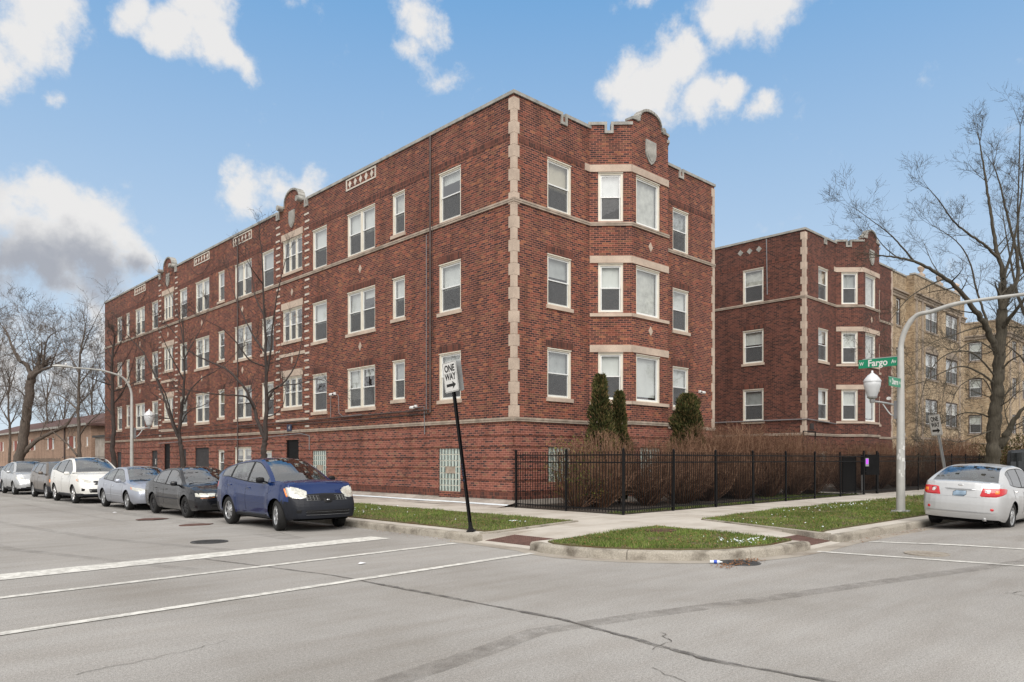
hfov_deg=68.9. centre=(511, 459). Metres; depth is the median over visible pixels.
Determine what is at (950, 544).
crosswalk line
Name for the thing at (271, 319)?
window
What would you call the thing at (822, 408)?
window
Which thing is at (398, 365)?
window
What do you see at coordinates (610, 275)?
window
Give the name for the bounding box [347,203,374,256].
window
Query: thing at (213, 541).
manhole cover
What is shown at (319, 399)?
window
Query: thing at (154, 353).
window
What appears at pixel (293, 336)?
window
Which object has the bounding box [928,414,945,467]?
one way sign
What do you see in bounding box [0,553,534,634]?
crosswalk line
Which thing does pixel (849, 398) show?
window
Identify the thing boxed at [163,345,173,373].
window
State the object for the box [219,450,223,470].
window
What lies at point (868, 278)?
window
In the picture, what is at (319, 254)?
window
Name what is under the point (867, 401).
window
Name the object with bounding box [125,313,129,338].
window
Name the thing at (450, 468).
glass block window
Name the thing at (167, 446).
door
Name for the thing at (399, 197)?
window
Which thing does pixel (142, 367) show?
window
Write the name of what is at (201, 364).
window
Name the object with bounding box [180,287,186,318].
window
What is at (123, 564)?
stop line
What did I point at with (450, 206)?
window
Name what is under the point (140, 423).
window
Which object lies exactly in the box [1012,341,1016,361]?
window
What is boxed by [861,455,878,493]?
metal entrance gate
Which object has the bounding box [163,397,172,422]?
window
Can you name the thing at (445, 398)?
window
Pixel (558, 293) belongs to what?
window
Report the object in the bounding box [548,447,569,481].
glass block window
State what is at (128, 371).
window
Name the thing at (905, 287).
tan apartment building
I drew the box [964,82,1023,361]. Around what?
background tree
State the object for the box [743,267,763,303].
window
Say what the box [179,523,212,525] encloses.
utility plate
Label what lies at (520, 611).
road crack
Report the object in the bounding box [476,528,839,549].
sidewalk ramp
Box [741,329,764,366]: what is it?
window
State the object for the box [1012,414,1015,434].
window
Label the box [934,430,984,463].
bare shrub
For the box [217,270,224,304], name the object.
window
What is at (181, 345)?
window
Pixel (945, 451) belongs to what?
bare shrub
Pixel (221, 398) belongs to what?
window
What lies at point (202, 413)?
window
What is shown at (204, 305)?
window
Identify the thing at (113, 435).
street tree
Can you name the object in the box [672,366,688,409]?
window
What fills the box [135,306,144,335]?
window
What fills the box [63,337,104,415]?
background tree
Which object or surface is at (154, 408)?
window
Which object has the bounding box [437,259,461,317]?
window
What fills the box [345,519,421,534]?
kerb
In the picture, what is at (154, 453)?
door
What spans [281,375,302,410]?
window
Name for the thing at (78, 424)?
bare tree
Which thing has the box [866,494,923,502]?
grass
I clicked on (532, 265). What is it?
apartment building
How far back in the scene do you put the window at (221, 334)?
41.37 m
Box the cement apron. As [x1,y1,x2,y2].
[352,492,514,507]
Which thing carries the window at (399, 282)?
in the apartment building at (532, 265)
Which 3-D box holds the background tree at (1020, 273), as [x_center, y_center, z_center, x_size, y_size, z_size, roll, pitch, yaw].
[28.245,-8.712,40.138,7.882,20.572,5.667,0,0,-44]
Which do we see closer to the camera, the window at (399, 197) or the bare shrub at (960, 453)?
the window at (399, 197)
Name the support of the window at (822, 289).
in the apartment building at (790, 304)
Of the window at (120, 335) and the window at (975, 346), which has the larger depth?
the window at (975, 346)
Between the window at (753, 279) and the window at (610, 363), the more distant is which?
the window at (753, 279)
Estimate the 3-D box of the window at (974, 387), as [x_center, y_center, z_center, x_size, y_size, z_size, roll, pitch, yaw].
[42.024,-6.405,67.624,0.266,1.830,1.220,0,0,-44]
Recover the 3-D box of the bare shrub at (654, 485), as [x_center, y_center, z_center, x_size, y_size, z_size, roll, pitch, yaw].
[4.450,0.306,24.349,2.555,2.423,2.793,0,0,-17]
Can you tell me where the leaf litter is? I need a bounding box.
[218,498,958,568]
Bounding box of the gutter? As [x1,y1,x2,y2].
[448,521,966,562]
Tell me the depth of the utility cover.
15.42 m
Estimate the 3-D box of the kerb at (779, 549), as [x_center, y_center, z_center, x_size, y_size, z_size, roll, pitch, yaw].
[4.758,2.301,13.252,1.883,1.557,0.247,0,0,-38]
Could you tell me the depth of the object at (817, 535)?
15.81 m
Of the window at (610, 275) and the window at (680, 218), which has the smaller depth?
the window at (610, 275)
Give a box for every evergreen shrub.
[583,372,621,490]
[609,389,636,502]
[667,392,718,476]
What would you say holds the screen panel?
on the garden soil at (609, 512)
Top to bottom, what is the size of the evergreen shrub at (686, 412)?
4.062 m
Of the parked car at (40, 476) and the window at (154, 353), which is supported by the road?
the parked car at (40, 476)
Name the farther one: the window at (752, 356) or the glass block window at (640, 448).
the window at (752, 356)
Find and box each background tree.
[0,296,35,399]
[0,303,36,408]
[0,335,53,463]
[16,343,77,423]
[32,365,96,420]
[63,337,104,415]
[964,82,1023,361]
[983,97,1023,350]
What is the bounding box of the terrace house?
[0,413,104,465]
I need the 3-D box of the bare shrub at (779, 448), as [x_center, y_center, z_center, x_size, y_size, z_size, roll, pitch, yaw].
[10.186,-0.016,29.838,3.134,3.072,2.895,0,0,1]
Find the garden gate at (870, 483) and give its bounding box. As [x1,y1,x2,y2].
[803,431,877,494]
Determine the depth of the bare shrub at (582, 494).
22.70 m
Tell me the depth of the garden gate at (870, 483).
32.78 m
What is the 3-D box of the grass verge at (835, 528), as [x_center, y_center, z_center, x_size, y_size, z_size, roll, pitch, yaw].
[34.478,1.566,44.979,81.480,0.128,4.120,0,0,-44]
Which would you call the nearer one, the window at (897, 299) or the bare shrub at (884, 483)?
the bare shrub at (884, 483)
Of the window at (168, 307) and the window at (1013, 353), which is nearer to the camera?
the window at (168, 307)
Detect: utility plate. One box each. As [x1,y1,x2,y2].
[136,518,168,519]
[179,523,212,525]
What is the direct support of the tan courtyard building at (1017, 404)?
on the sidewalk
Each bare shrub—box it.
[538,431,613,508]
[560,429,640,506]
[619,432,684,505]
[646,430,725,503]
[668,419,744,500]
[702,417,758,496]
[707,421,782,498]
[730,425,775,493]
[743,422,803,496]
[765,430,826,494]
[789,434,837,493]
[816,438,869,489]
[842,441,890,482]
[860,439,895,488]
[874,438,924,486]
[887,440,941,485]
[907,437,963,483]
[916,434,970,463]
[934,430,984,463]
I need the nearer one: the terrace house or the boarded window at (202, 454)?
the boarded window at (202, 454)
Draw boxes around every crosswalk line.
[0,543,456,598]
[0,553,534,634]
[817,551,1023,565]
[868,541,1023,548]
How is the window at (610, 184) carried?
in the apartment building at (532, 265)
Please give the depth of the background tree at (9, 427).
79.87 m
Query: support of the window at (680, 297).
in the apartment building at (532, 265)
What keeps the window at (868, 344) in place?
in the apartment building at (790, 304)
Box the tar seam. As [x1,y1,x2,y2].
[234,562,823,680]
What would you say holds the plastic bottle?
on the road
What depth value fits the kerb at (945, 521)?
19.63 m
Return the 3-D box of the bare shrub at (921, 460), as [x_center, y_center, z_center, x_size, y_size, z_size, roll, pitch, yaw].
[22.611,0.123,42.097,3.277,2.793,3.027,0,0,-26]
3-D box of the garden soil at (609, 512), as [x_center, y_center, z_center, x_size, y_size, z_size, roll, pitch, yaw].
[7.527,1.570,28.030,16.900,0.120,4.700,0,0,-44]
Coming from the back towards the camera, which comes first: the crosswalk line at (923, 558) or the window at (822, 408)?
the window at (822, 408)
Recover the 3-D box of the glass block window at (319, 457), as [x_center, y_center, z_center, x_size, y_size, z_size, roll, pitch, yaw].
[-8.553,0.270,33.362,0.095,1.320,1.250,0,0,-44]
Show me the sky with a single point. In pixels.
(135, 135)
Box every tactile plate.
[485,534,552,545]
[783,535,828,544]
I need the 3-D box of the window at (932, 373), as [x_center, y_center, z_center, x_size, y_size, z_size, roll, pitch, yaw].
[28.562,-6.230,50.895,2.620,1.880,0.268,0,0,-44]
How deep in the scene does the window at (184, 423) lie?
45.33 m
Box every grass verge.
[348,503,571,531]
[548,526,791,549]
[701,495,925,531]
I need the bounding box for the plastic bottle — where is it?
[710,560,721,563]
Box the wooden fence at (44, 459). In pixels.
[24,458,60,461]
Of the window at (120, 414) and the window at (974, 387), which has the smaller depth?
the window at (120, 414)
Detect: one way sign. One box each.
[442,360,475,531]
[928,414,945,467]
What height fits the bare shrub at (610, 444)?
2.539 m
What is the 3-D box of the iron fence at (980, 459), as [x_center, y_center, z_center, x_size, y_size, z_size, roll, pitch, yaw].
[22.961,0.660,39.662,18.373,1.940,0.110,0,0,-44]
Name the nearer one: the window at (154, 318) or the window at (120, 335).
the window at (154, 318)
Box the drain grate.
[719,560,761,565]
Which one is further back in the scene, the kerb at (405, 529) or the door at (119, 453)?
the door at (119, 453)
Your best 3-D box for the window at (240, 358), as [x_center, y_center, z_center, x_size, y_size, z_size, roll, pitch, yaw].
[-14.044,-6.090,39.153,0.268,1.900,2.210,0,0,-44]
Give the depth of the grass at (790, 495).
30.53 m
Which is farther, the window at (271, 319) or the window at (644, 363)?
the window at (271, 319)
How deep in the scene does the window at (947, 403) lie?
53.85 m
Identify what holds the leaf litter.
on the road
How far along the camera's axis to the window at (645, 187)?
27.74 m
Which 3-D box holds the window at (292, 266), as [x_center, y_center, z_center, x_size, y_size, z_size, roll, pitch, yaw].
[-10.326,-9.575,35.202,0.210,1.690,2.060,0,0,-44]
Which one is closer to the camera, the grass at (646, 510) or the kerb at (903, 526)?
the kerb at (903, 526)
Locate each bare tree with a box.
[0,282,106,461]
[8,277,138,456]
[820,99,1023,474]
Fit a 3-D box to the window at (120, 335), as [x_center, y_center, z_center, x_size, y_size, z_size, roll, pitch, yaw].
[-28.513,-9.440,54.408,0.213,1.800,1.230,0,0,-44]
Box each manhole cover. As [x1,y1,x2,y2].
[190,539,227,543]
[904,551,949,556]
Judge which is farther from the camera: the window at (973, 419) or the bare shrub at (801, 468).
the window at (973, 419)
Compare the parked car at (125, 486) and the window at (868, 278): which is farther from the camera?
the window at (868, 278)
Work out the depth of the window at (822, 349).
40.28 m
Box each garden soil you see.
[505,491,861,514]
[821,484,924,492]
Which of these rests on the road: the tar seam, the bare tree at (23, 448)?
the tar seam
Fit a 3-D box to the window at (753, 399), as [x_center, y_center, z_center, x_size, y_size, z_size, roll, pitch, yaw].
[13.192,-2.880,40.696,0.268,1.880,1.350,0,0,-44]
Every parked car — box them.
[0,460,40,494]
[30,461,84,498]
[50,457,114,502]
[97,466,162,509]
[145,466,221,517]
[217,457,353,530]
[924,463,1023,527]
[1006,449,1023,471]
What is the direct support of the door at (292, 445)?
in the apartment building at (532, 265)
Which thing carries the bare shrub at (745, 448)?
on the garden soil at (609, 512)
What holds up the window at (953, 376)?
in the tan apartment building at (905, 287)
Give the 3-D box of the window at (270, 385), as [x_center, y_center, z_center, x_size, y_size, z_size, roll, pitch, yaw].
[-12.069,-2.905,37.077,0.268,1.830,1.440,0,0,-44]
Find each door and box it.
[118,452,121,466]
[152,450,157,466]
[165,444,169,469]
[287,439,298,458]
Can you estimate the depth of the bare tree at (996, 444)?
31.71 m
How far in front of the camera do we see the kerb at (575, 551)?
12.82 m
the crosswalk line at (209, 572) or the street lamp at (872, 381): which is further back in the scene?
the street lamp at (872, 381)
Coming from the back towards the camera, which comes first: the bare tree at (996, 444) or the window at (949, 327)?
the window at (949, 327)
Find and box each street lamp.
[52,363,154,465]
[859,293,1023,511]
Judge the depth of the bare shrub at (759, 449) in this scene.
28.16 m
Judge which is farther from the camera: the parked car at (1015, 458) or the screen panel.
the screen panel
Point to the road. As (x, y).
(831, 617)
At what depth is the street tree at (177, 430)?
31.98 m
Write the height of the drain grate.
0.032 m
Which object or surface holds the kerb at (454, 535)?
on the road
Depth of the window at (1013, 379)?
67.25 m
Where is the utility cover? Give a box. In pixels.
[645,528,675,532]
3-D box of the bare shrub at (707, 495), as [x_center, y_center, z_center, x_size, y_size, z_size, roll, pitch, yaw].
[7.068,0.035,27.328,3.091,2.971,3.076,0,0,22]
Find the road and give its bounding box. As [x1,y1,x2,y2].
[0,489,1023,681]
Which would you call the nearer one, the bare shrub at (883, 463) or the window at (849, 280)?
the bare shrub at (883, 463)
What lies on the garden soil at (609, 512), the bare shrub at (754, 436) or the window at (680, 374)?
the bare shrub at (754, 436)
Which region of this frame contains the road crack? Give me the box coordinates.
[21,503,1018,681]
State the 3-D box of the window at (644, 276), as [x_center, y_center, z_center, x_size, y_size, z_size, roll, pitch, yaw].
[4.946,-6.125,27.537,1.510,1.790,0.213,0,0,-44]
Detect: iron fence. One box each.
[514,448,864,514]
[878,452,984,492]
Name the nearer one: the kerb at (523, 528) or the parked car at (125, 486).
the kerb at (523, 528)
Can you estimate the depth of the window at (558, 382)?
25.86 m
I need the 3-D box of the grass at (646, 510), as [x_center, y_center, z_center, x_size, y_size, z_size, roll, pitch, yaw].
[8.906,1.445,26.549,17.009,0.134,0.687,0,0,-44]
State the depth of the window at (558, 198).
25.87 m
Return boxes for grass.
[611,493,856,513]
[751,492,848,499]
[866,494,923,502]
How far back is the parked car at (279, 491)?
18.07 m
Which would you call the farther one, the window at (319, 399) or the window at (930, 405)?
the window at (930, 405)
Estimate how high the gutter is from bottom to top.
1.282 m
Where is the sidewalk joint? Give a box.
[354,494,912,530]
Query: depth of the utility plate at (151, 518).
21.03 m
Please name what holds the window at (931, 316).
in the tan apartment building at (905, 287)
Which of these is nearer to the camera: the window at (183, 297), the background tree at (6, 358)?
the window at (183, 297)
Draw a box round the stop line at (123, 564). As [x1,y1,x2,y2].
[0,536,388,579]
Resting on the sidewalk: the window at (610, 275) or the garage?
the garage
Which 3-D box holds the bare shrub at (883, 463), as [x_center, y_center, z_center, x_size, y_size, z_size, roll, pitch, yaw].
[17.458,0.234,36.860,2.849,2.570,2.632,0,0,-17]
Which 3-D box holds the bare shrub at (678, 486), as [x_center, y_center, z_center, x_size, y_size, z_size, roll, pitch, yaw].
[5.885,0.234,25.574,2.849,2.570,2.632,0,0,10]
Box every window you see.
[116,362,121,388]
[116,406,121,431]
[117,316,121,341]
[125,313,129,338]
[125,359,129,383]
[125,405,129,428]
[134,355,144,384]
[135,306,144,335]
[135,403,144,429]
[151,351,157,381]
[151,400,157,428]
[152,300,157,329]
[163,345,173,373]
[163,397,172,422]
[164,292,173,321]
[178,342,186,374]
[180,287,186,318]
[180,396,186,425]
[194,335,209,371]
[194,392,209,424]
[195,277,208,312]
[196,447,208,466]
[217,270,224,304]
[217,330,224,363]
[217,389,224,419]
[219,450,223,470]
[233,322,251,362]
[233,385,251,421]
[235,258,251,298]
[235,447,251,463]
[260,316,273,356]
[260,381,273,419]
[263,248,273,287]
[266,451,271,457]
[281,305,302,345]
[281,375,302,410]
[282,234,302,277]
[311,299,326,345]
[311,373,326,414]
[312,225,326,269]
[313,450,325,475]
[345,285,375,337]
[345,365,375,411]
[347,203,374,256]
[390,189,405,239]
[390,275,405,322]
[390,359,405,403]
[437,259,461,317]
[437,350,461,403]
[439,165,460,222]
[440,448,460,491]
[546,253,573,312]
[546,347,573,402]
[547,156,571,214]
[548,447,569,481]
[598,172,622,220]
[598,263,622,311]
[598,352,622,399]
[636,175,659,230]
[636,265,659,318]
[636,354,659,402]
[640,448,657,470]
[672,288,690,335]
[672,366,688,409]
[673,207,688,253]
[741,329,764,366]
[741,388,764,423]
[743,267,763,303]
[818,266,827,301]
[818,327,829,364]
[818,388,829,422]
[841,272,857,303]
[841,331,857,363]
[841,390,857,420]
[865,273,874,307]
[865,333,875,358]
[865,392,874,421]
[896,297,901,327]
[925,305,937,336]
[925,353,938,382]
[925,399,937,426]
[946,313,958,343]
[946,358,958,386]
[946,402,956,428]
[967,342,981,362]
[967,378,982,398]
[967,415,982,434]
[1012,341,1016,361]
[1012,377,1017,398]
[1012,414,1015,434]
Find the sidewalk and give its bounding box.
[346,489,928,548]
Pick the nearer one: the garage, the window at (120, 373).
the window at (120, 373)
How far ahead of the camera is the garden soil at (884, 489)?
37.17 m
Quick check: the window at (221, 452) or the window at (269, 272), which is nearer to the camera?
the window at (269, 272)
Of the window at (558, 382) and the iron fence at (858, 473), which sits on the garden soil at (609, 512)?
the iron fence at (858, 473)
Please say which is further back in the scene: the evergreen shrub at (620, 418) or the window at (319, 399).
the window at (319, 399)
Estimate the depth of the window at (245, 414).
39.15 m
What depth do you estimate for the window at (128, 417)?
53.12 m
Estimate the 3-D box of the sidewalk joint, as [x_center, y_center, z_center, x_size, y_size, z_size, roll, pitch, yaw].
[8.002,1.529,54.540,66.686,0.006,54.986,0,0,-44]
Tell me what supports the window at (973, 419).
in the tan courtyard building at (1017, 404)
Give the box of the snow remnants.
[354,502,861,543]
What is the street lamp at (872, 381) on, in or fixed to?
on the sidewalk
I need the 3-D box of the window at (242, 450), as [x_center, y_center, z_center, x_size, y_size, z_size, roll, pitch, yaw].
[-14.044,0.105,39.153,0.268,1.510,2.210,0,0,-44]
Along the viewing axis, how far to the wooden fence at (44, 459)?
69.76 m
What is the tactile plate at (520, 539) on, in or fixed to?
on the sidewalk ramp
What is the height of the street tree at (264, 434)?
10.643 m
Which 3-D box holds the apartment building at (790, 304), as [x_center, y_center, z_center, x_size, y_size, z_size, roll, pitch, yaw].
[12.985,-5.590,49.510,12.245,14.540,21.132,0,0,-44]
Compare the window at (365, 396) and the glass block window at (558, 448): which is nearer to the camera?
the glass block window at (558, 448)
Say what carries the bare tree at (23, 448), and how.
on the sidewalk
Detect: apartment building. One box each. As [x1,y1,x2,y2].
[104,89,715,505]
[714,227,892,486]
[892,266,967,454]
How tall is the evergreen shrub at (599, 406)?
4.420 m
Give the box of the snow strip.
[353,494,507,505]
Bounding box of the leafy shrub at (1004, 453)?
[969,430,1023,464]
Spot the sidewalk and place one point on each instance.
(676, 518)
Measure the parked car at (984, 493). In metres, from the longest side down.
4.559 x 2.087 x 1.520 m
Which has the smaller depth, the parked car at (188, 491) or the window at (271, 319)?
the parked car at (188, 491)
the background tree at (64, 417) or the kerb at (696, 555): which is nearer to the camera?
the kerb at (696, 555)
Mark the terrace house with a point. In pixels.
(45, 449)
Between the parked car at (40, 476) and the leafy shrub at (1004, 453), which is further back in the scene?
the leafy shrub at (1004, 453)
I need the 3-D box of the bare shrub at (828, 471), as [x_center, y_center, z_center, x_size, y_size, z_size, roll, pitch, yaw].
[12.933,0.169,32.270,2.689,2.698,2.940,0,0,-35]
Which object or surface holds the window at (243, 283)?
in the apartment building at (532, 265)
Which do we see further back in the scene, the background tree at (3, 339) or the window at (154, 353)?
the background tree at (3, 339)
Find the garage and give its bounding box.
[92,435,104,458]
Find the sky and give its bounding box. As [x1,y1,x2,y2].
[0,0,1023,429]
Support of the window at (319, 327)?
in the apartment building at (532, 265)
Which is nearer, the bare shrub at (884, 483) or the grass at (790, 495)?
the grass at (790, 495)
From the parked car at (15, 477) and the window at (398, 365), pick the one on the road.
the parked car at (15, 477)
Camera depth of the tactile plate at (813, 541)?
15.04 m
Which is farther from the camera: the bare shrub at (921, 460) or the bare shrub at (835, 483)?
the bare shrub at (921, 460)
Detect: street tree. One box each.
[51,313,166,467]
[105,263,259,466]
[123,208,356,458]
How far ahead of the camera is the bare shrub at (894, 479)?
39.84 m
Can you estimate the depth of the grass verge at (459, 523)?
18.58 m
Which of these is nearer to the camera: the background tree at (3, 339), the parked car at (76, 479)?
the parked car at (76, 479)
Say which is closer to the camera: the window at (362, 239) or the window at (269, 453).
the window at (362, 239)
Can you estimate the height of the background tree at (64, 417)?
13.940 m
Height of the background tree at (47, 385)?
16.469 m
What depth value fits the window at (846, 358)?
41.21 m
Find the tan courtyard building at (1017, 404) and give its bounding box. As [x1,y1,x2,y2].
[964,319,1023,458]
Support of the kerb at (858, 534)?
on the road
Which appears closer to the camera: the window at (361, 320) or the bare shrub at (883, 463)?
the window at (361, 320)
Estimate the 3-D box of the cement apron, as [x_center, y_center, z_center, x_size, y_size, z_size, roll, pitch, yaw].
[-15.877,1.439,40.232,1.038,0.202,45.600,0,0,-44]
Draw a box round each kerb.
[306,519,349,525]
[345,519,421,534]
[417,527,481,541]
[480,520,577,533]
[530,541,627,559]
[627,548,750,560]
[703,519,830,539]
[744,541,810,557]
[829,525,893,541]
[888,518,937,531]
[938,519,956,523]
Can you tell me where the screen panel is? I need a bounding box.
[846,457,852,491]

